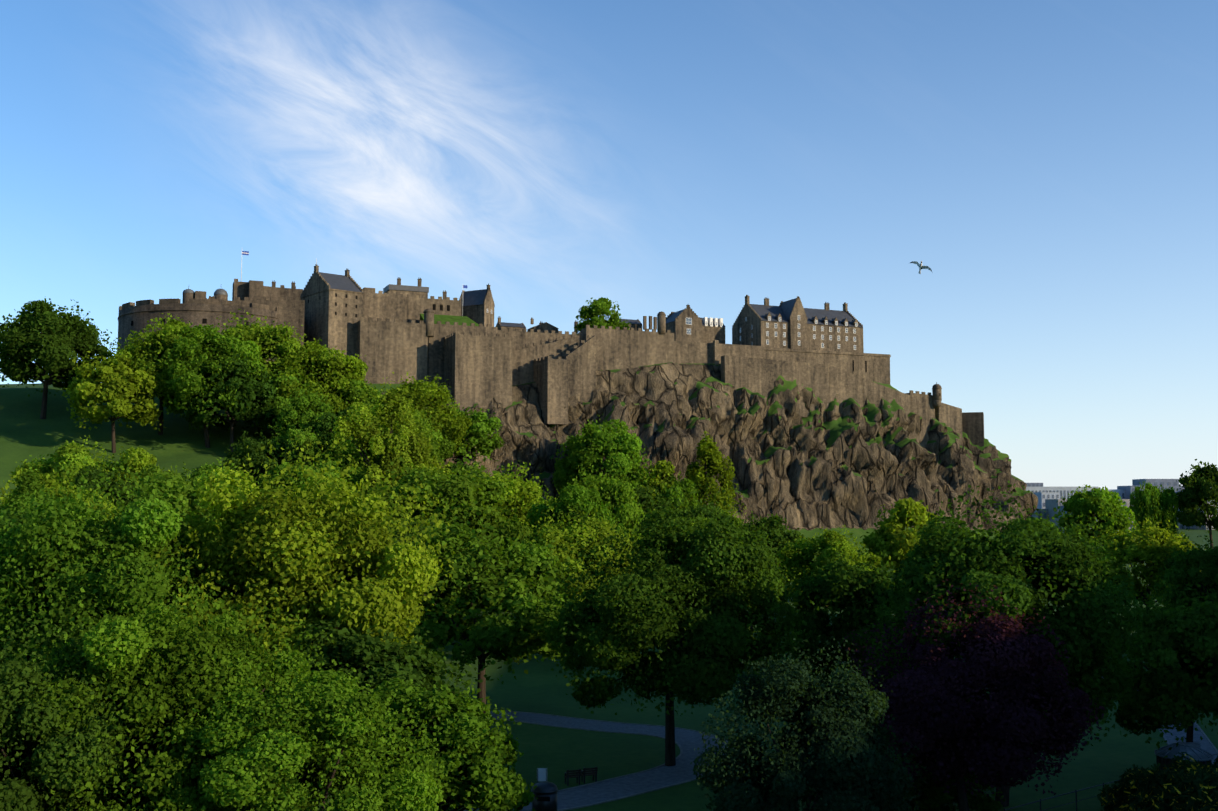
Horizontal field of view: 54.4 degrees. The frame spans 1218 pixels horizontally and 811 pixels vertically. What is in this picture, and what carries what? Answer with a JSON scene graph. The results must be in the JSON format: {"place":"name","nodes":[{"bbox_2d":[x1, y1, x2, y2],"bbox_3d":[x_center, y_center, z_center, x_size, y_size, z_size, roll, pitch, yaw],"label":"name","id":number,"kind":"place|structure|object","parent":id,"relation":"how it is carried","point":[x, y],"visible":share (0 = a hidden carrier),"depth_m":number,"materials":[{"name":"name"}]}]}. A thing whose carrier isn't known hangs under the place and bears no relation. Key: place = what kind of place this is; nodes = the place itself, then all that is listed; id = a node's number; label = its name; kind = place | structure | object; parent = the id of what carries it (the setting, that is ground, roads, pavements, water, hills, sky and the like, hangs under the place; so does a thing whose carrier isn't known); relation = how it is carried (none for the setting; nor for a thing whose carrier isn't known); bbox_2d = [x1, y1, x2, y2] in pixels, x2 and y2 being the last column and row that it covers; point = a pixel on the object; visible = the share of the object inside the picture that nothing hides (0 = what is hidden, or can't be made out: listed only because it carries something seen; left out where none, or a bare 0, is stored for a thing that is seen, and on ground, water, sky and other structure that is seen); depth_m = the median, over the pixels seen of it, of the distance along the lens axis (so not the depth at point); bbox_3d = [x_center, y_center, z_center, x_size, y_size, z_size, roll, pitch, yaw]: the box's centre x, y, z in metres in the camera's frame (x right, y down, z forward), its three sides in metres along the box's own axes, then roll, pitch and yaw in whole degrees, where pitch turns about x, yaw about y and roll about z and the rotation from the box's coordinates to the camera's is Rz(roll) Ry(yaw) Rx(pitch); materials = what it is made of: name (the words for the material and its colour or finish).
{"place":"outdoors","nodes":[
{"label":"outdoors","id":0,"kind":"place"},
{"bbox_2d":[182,251,302,304],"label":"palace block","id":1,"kind":"structure","parent":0,"point":[250,289],"depth_m":410.63,"materials":[{"name":"stone"}]},
{"bbox_2d":[300,258,363,356],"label":"castle tower","id":2,"kind":"structure","parent":0,"point":[333,311],"depth_m":383.75,"materials":[{"name":"stone"}]},
{"bbox_2d":[363,284,460,322],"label":"castle building","id":3,"kind":"structure","parent":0,"point":[391,302],"depth_m":419.88,"materials":[{"name":"stone"}]},
{"bbox_2d":[272,277,641,333],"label":"castle buildings","id":4,"kind":"structure","parent":0,"point":[634,324],"depth_m":432.87,"materials":[{"name":"stone"}]},
{"bbox_2d":[464,710,733,810],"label":"garden path","id":5,"kind":"structure","parent":0,"point":[687,742],"depth_m":73.66,"materials":[{"name":"asphalt"}]},
{"bbox_2d":[0,362,1217,810],"bbox_3d":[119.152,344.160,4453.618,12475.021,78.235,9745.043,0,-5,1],"label":"terrain","id":6,"kind":"structure","parent":0,"point":[854,468],"depth_m":391.51,"materials":[{"name":"stone"}]},
{"bbox_2d":[0,750,30,807],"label":"tree","id":7,"kind":"object","parent":6,"relation":"on","point":[18,775],"visible":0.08,"depth_m":45.40,"materials":[{"name":"green plant"}]},
{"bbox_2d":[0,455,54,591],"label":"tree","id":8,"kind":"object","parent":6,"relation":"on","point":[24,485],"visible":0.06,"depth_m":116.47,"materials":[{"name":"green plant"}]},
{"bbox_2d":[0,493,71,630],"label":"tree","id":9,"kind":"object","parent":6,"relation":"on","point":[10,524],"visible":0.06,"depth_m":85.91,"materials":[{"name":"green plant"}]},
{"bbox_2d":[0,298,117,418],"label":"tree","id":10,"kind":"object","parent":6,"relation":"on","point":[48,339],"visible":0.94,"depth_m":311.73,"materials":[{"name":"green plant"}]},
{"bbox_2d":[0,462,122,525],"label":"tree","id":11,"kind":"object","parent":6,"relation":"on","point":[48,482],"visible":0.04,"depth_m":145.80,"materials":[{"name":"green plant"}]},
{"bbox_2d":[3,435,135,495],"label":"tree","id":12,"kind":"object","parent":6,"relation":"on","point":[66,455],"visible":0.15,"depth_m":212.51,"materials":[{"name":"green plant"}]},
{"bbox_2d":[0,602,176,810],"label":"tree","id":13,"kind":"object","parent":6,"relation":"on","point":[21,793],"visible":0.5,"depth_m":40.66,"materials":[{"name":"green plant"}]},
{"bbox_2d":[61,461,139,515],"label":"tree","id":14,"kind":"object","parent":6,"relation":"on","point":[93,473],"visible":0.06,"depth_m":193.14,"materials":[{"name":"green plant"}]},
{"bbox_2d":[61,351,165,452],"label":"tree","id":15,"kind":"object","parent":6,"relation":"on","point":[113,391],"visible":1,"depth_m":290.91,"materials":[{"name":"green plant"}]},
{"bbox_2d":[0,456,232,726],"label":"tree","id":16,"kind":"object","parent":6,"relation":"on","point":[105,564],"visible":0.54,"depth_m":60.21,"materials":[{"name":"green plant"}]},
{"bbox_2d":[99,446,170,486],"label":"tree","id":17,"kind":"object","parent":6,"relation":"on","point":[137,463],"visible":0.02,"depth_m":214.25,"materials":[{"name":"green plant"}]},
{"bbox_2d":[109,313,214,434],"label":"tree","id":18,"kind":"object","parent":6,"relation":"on","point":[145,352],"visible":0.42,"depth_m":302.08,"materials":[{"name":"green plant"}]},
{"bbox_2d":[129,462,195,501],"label":"tree","id":19,"kind":"object","parent":6,"relation":"on","point":[151,470],"visible":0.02,"depth_m":168.68,"materials":[{"name":"green plant"}]},
{"bbox_2d":[0,564,335,810],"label":"tree","id":20,"kind":"object","parent":6,"relation":"on","point":[181,662],"visible":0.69,"depth_m":42.68,"materials":[{"name":"green plant"}]},
{"bbox_2d":[116,467,229,587],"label":"tree","id":21,"kind":"object","parent":6,"relation":"on","point":[181,499],"visible":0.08,"depth_m":115.48,"materials":[{"name":"green plant"}]},
{"bbox_2d":[117,297,304,361],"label":"castle battery wall","id":22,"kind":"structure","parent":6,"relation":"on","point":[141,313],"depth_m":364.29,"materials":[{"name":"stone"}]},
{"bbox_2d":[155,318,268,447],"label":"tree","id":23,"kind":"object","parent":6,"relation":"on","point":[187,382],"visible":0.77,"depth_m":297.22,"materials":[{"name":"green plant"}]},
{"bbox_2d":[180,349,276,451],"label":"tree","id":24,"kind":"object","parent":6,"relation":"on","point":[251,391],"visible":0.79,"depth_m":297.23,"materials":[{"name":"green plant"}]},
{"bbox_2d":[185,457,273,499],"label":"tree","id":25,"kind":"object","parent":6,"relation":"on","point":[205,468],"visible":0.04,"depth_m":214.99,"materials":[{"name":"green plant"}]},
{"bbox_2d":[219,309,309,430],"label":"tree","id":26,"kind":"object","parent":6,"relation":"on","point":[272,342],"visible":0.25,"depth_m":318.00,"materials":[{"name":"green plant"}]},
{"bbox_2d":[222,428,315,488],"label":"tree","id":27,"kind":"object","parent":6,"relation":"on","point":[258,455],"visible":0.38,"depth_m":236.21,"materials":[{"name":"green plant"}]},
{"bbox_2d":[251,369,318,433],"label":"tree","id":28,"kind":"object","parent":6,"relation":"on","point":[278,402],"visible":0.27,"depth_m":303.63,"materials":[{"name":"green plant"}]},
{"bbox_2d":[130,638,452,810],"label":"tree","id":29,"kind":"object","parent":6,"relation":"on","point":[268,758],"visible":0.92,"depth_m":42.10,"materials":[{"name":"green plant"}]},
{"bbox_2d":[137,435,453,699],"bbox_3d":[-17.592,12.172,65.818,17.217,20.973,17.584,5,-3,-21],"label":"tree","id":30,"kind":"object","parent":6,"relation":"on","point":[312,538],"visible":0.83,"depth_m":62.29,"materials":[{"name":"green plant"}]},
{"bbox_2d":[281,426,321,469],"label":"tree","id":31,"kind":"object","parent":6,"relation":"on","point":[309,438],"visible":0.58,"depth_m":272.01,"materials":[{"name":"green plant"}]},
{"bbox_2d":[271,387,334,449],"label":"tree","id":32,"kind":"object","parent":6,"relation":"on","point":[308,408],"visible":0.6,"depth_m":290.24,"materials":[{"name":"green plant"}]},
{"bbox_2d":[258,460,353,508],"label":"tree","id":33,"kind":"object","parent":6,"relation":"on","point":[285,478],"visible":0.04,"depth_m":222.51,"materials":[{"name":"green plant"}]},
{"bbox_2d":[264,335,372,434],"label":"tree","id":34,"kind":"object","parent":6,"relation":"on","point":[328,370],"visible":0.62,"depth_m":312.42,"materials":[{"name":"green plant"}]},
{"bbox_2d":[322,432,345,463],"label":"tree","id":35,"kind":"object","parent":6,"relation":"on","point":[338,445],"visible":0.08,"depth_m":270.45,"materials":[{"name":"green plant"}]},
{"bbox_2d":[303,446,374,499],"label":"tree","id":36,"kind":"object","parent":6,"relation":"on","point":[356,477],"visible":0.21,"depth_m":230.28,"materials":[{"name":"green plant"}]},
{"bbox_2d":[312,407,370,464],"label":"tree","id":37,"kind":"object","parent":6,"relation":"on","point":[327,420],"visible":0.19,"depth_m":283.55,"materials":[{"name":"green plant"}]},
{"bbox_2d":[322,379,379,415],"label":"tree","id":38,"kind":"object","parent":6,"relation":"on","point":[352,392],"visible":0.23,"depth_m":313.76,"materials":[{"name":"green plant"}]},
{"bbox_2d":[259,615,482,782],"bbox_3d":[-11.980,16.269,59.542,11.867,11.394,10.753,2,-1,-6],"label":"tree","id":39,"kind":"object","parent":6,"relation":"on","point":[372,661],"visible":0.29,"depth_m":58.40,"materials":[{"name":"green plant"}]},
{"bbox_2d":[331,372,444,499],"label":"tree","id":40,"kind":"object","parent":6,"relation":"on","point":[366,440],"visible":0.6,"depth_m":231.50,"materials":[{"name":"green plant"}]},
{"bbox_2d":[362,505,438,542],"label":"tree","id":41,"kind":"object","parent":6,"relation":"on","point":[386,519],"depth_m":144.35,"materials":[{"name":"green plant"}]},
{"bbox_2d":[358,388,455,462],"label":"tree","id":42,"kind":"object","parent":6,"relation":"on","point":[443,442],"visible":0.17,"depth_m":304.19,"materials":[{"name":"green plant"}]},
{"bbox_2d":[396,458,451,474],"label":"tree","id":43,"kind":"object","parent":6,"relation":"on","point":[437,464],"depth_m":276.50,"materials":[{"name":"green plant"}]},
{"bbox_2d":[380,371,471,452],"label":"tree","id":44,"kind":"object","parent":6,"relation":"on","point":[431,399],"visible":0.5,"depth_m":328.41,"materials":[{"name":"green plant"}]},
{"bbox_2d":[386,515,477,647],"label":"tree","id":45,"kind":"object","parent":6,"relation":"on","point":[413,524],"visible":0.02,"depth_m":132.29,"materials":[{"name":"green plant"}]},
{"bbox_2d":[349,670,537,810],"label":"tree","id":46,"kind":"object","parent":6,"relation":"on","point":[479,756],"visible":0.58,"depth_m":51.42,"materials":[{"name":"green plant"}]},
{"bbox_2d":[363,454,530,614],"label":"tree","id":47,"kind":"object","parent":6,"relation":"on","point":[468,492],"visible":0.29,"depth_m":153.54,"materials":[{"name":"green plant"}]},
{"bbox_2d":[441,461,486,477],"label":"tree","id":48,"kind":"object","parent":6,"relation":"on","point":[452,467],"visible":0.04,"depth_m":336.86,"materials":[{"name":"green plant"}]},
{"bbox_2d":[444,407,504,464],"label":"tree","id":49,"kind":"object","parent":6,"relation":"on","point":[480,439],"visible":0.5,"depth_m":353.54,"materials":[{"name":"green plant"}]},
{"bbox_2d":[459,284,494,326],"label":"stone building","id":50,"kind":"structure","parent":6,"relation":"on","point":[477,306],"depth_m":433.81,"materials":[{"name":"stone"}]},
{"bbox_2d":[398,514,580,713],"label":"tree","id":51,"kind":"object","parent":6,"relation":"on","point":[492,580],"visible":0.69,"depth_m":89.77,"materials":[{"name":"green plant"}]},
{"bbox_2d":[438,462,549,546],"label":"tree","id":52,"kind":"object","parent":6,"relation":"on","point":[521,497],"visible":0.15,"depth_m":190.38,"materials":[{"name":"green plant"}]},
{"bbox_2d":[357,309,673,424],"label":"castle bastions","id":53,"kind":"object","parent":6,"relation":"on","point":[471,361],"visible":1,"depth_m":391.88,"materials":[{"name":"stone"}]},
{"bbox_2d":[489,465,552,511],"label":"tree","id":54,"kind":"object","parent":6,"relation":"on","point":[545,493],"depth_m":239.42,"materials":[{"name":"green plant"}]},
{"bbox_2d":[537,768,546,782],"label":"path sign","id":55,"kind":"object","parent":6,"relation":"on","point":[541,774],"visible":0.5,"depth_m":69.51,"materials":[{"name":"white"}]},
{"bbox_2d":[531,781,557,810],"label":"litter bin","id":56,"kind":"object","parent":6,"relation":"on","point":[545,793],"visible":0.98,"depth_m":62.32,"materials":[{"name":"black plastic"}]},
{"bbox_2d":[564,769,580,785],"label":"park bench","id":57,"kind":"object","parent":6,"relation":"on","point":[576,774],"visible":0.98,"depth_m":69.57,"materials":[{"name":"brown wood"}]},
{"bbox_2d":[524,480,625,569],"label":"tree","id":58,"kind":"object","parent":6,"relation":"on","point":[590,503],"visible":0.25,"depth_m":175.95,"materials":[{"name":"green plant"}]},
{"bbox_2d":[509,505,644,620],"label":"tree","id":59,"kind":"object","parent":6,"relation":"on","point":[566,538],"visible":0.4,"depth_m":125.59,"materials":[{"name":"green plant"}]},
{"bbox_2d":[565,505,601,569],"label":"tree","id":60,"kind":"object","parent":6,"relation":"on","point":[579,513],"visible":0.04,"depth_m":165.46,"materials":[{"name":"green plant"}]},
{"bbox_2d":[581,767,597,783],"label":"park bench","id":61,"kind":"object","parent":6,"relation":"on","point":[590,771],"visible":0.96,"depth_m":70.12,"materials":[{"name":"brown wood"}]},
{"bbox_2d":[574,297,630,334],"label":"tree","id":62,"kind":"object","parent":6,"relation":"on","point":[595,312],"visible":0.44,"depth_m":422.69,"materials":[{"name":"green plant"}]},
{"bbox_2d":[551,414,655,497],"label":"tree","id":63,"kind":"object","parent":6,"relation":"on","point":[621,448],"visible":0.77,"depth_m":366.57,"materials":[{"name":"green plant"}]},
{"bbox_2d":[569,462,647,553],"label":"tree","id":64,"kind":"object","parent":6,"relation":"on","point":[625,508],"visible":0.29,"depth_m":205.10,"materials":[{"name":"green plant"}]},
{"bbox_2d":[612,482,671,522],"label":"tree","id":65,"kind":"object","parent":6,"relation":"on","point":[645,498],"visible":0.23,"depth_m":311.87,"materials":[{"name":"green plant"}]},
{"bbox_2d":[628,460,681,514],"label":"tree","id":66,"kind":"object","parent":6,"relation":"on","point":[664,471],"visible":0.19,"depth_m":370.37,"materials":[{"name":"green plant"}]},
{"bbox_2d":[538,479,806,765],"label":"tree","id":67,"kind":"object","parent":6,"relation":"on","point":[706,642],"visible":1,"depth_m":71.19,"materials":[{"name":"green plant"}]},
{"bbox_2d":[656,478,699,515],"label":"tree","id":68,"kind":"object","parent":6,"relation":"on","point":[678,485],"visible":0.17,"depth_m":346.05,"materials":[{"name":"green plant"}]},
{"bbox_2d":[693,513,708,587],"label":"tree","id":69,"kind":"object","parent":6,"relation":"on","point":[697,520],"depth_m":239.45,"materials":[{"name":"green plant"}]},
{"bbox_2d":[681,501,732,527],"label":"tree","id":70,"kind":"object","parent":6,"relation":"on","point":[708,513],"visible":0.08,"depth_m":304.23,"materials":[{"name":"green plant"}]},
{"bbox_2d":[679,431,746,521],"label":"tree","id":71,"kind":"object","parent":6,"relation":"on","point":[711,462],"visible":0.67,"depth_m":370.55,"materials":[{"name":"green plant"}]},
{"bbox_2d":[715,508,743,533],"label":"tree","id":72,"kind":"object","parent":6,"relation":"on","point":[734,518],"visible":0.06,"depth_m":320.99,"materials":[{"name":"green plant"}]},
{"bbox_2d":[738,527,788,628],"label":"tree","id":73,"kind":"object","parent":6,"relation":"on","point":[772,559],"visible":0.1,"depth_m":147.95,"materials":[{"name":"green plant"}]},
{"bbox_2d":[738,511,805,578],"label":"tree","id":74,"kind":"object","parent":6,"relation":"on","point":[776,526],"visible":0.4,"depth_m":221.22,"materials":[{"name":"green plant"}]},
{"bbox_2d":[732,295,863,352],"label":"castle building","id":75,"kind":"structure","parent":6,"relation":"on","point":[792,324],"depth_m":467.04,"materials":[{"name":"stone"}]},
{"bbox_2d":[690,635,927,810],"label":"tree","id":76,"kind":"object","parent":6,"relation":"on","point":[852,768],"visible":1,"depth_m":47.78,"materials":[{"name":"green plant"}]},
{"bbox_2d":[674,340,983,447],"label":"castle western defences","id":77,"kind":"object","parent":6,"relation":"on","point":[827,377],"visible":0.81,"depth_m":440.25,"materials":[{"name":"stone"}]},
{"bbox_2d":[776,525,881,606],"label":"tree","id":78,"kind":"object","parent":6,"relation":"on","point":[796,557],"visible":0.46,"depth_m":155.57,"materials":[{"name":"green plant"}]},
{"bbox_2d":[784,546,916,684],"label":"tree","id":79,"kind":"object","parent":6,"relation":"on","point":[844,586],"visible":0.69,"depth_m":86.39,"materials":[{"name":"green plant"}]},
{"bbox_2d":[859,497,945,576],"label":"tree","id":80,"kind":"object","parent":6,"relation":"on","point":[905,512],"visible":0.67,"depth_m":226.42,"materials":[{"name":"green plant"}]},
{"bbox_2d":[905,528,998,557],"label":"tree","id":81,"kind":"object","parent":6,"relation":"on","point":[908,554],"depth_m":173.27,"materials":[{"name":"green plant"}]},
{"bbox_2d":[838,579,1104,810],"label":"tree","id":82,"kind":"object","parent":6,"relation":"on","point":[1011,726],"visible":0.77,"depth_m":56.09,"materials":[{"name":"purple plant"}]},
{"bbox_2d":[857,481,1159,806],"bbox_3d":[21.422,13.396,65.457,15.919,17.950,15.459,3,-6,-27],"label":"tree","id":83,"kind":"object","parent":6,"relation":"on","point":[1047,561],"visible":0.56,"depth_m":62.38,"materials":[{"name":"green plant"}]},
{"bbox_2d":[1007,516,1060,534],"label":"tree","id":84,"kind":"object","parent":6,"relation":"on","point":[1053,524],"depth_m":302.49,"materials":[{"name":"green plant"}]},
{"bbox_2d":[1023,532,1095,611],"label":"tree","id":85,"kind":"object","parent":6,"relation":"on","point":[1074,539],"visible":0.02,"depth_m":153.97,"materials":[{"name":"green plant"}]},
{"bbox_2d":[1057,484,1138,551],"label":"tree","id":86,"kind":"object","parent":6,"relation":"on","point":[1104,508],"visible":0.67,"depth_m":303.16,"materials":[{"name":"green plant"}]},
{"bbox_2d":[1004,753,1217,810],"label":"lawn railing","id":87,"kind":"object","parent":6,"relation":"on","point":[1075,791],"visible":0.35,"depth_m":62.63,"materials":[{"name":"black metal"}]},
{"bbox_2d":[1026,479,1217,532],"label":"distant buildings","id":88,"kind":"structure","parent":6,"relation":"on","point":[1049,498],"depth_m":890.41,"materials":[{"name":"concrete"},{"name":"glass"}]},
{"bbox_2d":[1129,480,1163,530],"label":"tree","id":89,"kind":"object","parent":6,"relation":"on","point":[1144,503],"visible":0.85,"depth_m":420.60,"materials":[{"name":"green plant"}]},
{"bbox_2d":[1083,517,1215,607],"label":"tree","id":90,"kind":"object","parent":6,"relation":"on","point":[1151,547],"visible":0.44,"depth_m":141.16,"materials":[{"name":"green plant"}]},
{"bbox_2d":[1095,578,1217,757],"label":"tree","id":91,"kind":"object","parent":6,"relation":"on","point":[1185,663],"visible":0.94,"depth_m":68.38,"materials":[{"name":"green plant"}]},
{"bbox_2d":[1097,752,1217,810],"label":"gorse bush","id":92,"kind":"object","parent":6,"relation":"on","point":[1170,787],"visible":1,"depth_m":58.89,"materials":[{"name":"green plant"}]},
{"bbox_2d":[1158,484,1178,535],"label":"tree","id":93,"kind":"object","parent":6,"relation":"on","point":[1169,501],"visible":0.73,"depth_m":419.94,"materials":[{"name":"green plant"}]},
{"bbox_2d":[1154,742,1212,771],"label":"round kiosk","id":94,"kind":"object","parent":6,"relation":"on","point":[1197,753],"visible":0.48,"depth_m":66.76,"materials":[{"name":"grey"}]},
{"bbox_2d":[1153,535,1217,607],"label":"tree","id":95,"kind":"object","parent":6,"relation":"on","point":[1188,566],"visible":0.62,"depth_m":122.54,"materials":[{"name":"green plant"}]},
{"bbox_2d":[1176,459,1217,548],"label":"tree","id":96,"kind":"object","parent":6,"relation":"on","point":[1196,494],"visible":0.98,"depth_m":418.61,"materials":[{"name":"green plant"}]},
{"bbox_2d":[1191,755,1217,780],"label":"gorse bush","id":97,"kind":"object","parent":6,"relation":"on","point":[1208,766],"visible":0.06,"depth_m":63.50,"materials":[{"name":"green plant"}]},
{"bbox_2d":[0,0,1217,488],"label":"sky","id":98,"kind":"structure","parent":0,"point":[1052,165],"materials":[{"name":"blue"}]},
{"bbox_2d":[666,305,724,343],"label":"building","id":99,"kind":"structure","parent":0,"point":[687,324],"depth_m":457.62,"materials":[{"name":"stone"}]},
{"bbox_2d":[910,261,931,273],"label":"gull","id":100,"kind":"object","parent":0,"point":[920,266],"visible":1,"depth_m":69.87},
{"bbox_2d":[1102,677,1217,763],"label":"garden path","id":101,"kind":"structure","parent":0,"point":[1206,743],"depth_m":82.16,"materials":[{"name":"asphalt"}]}
]}

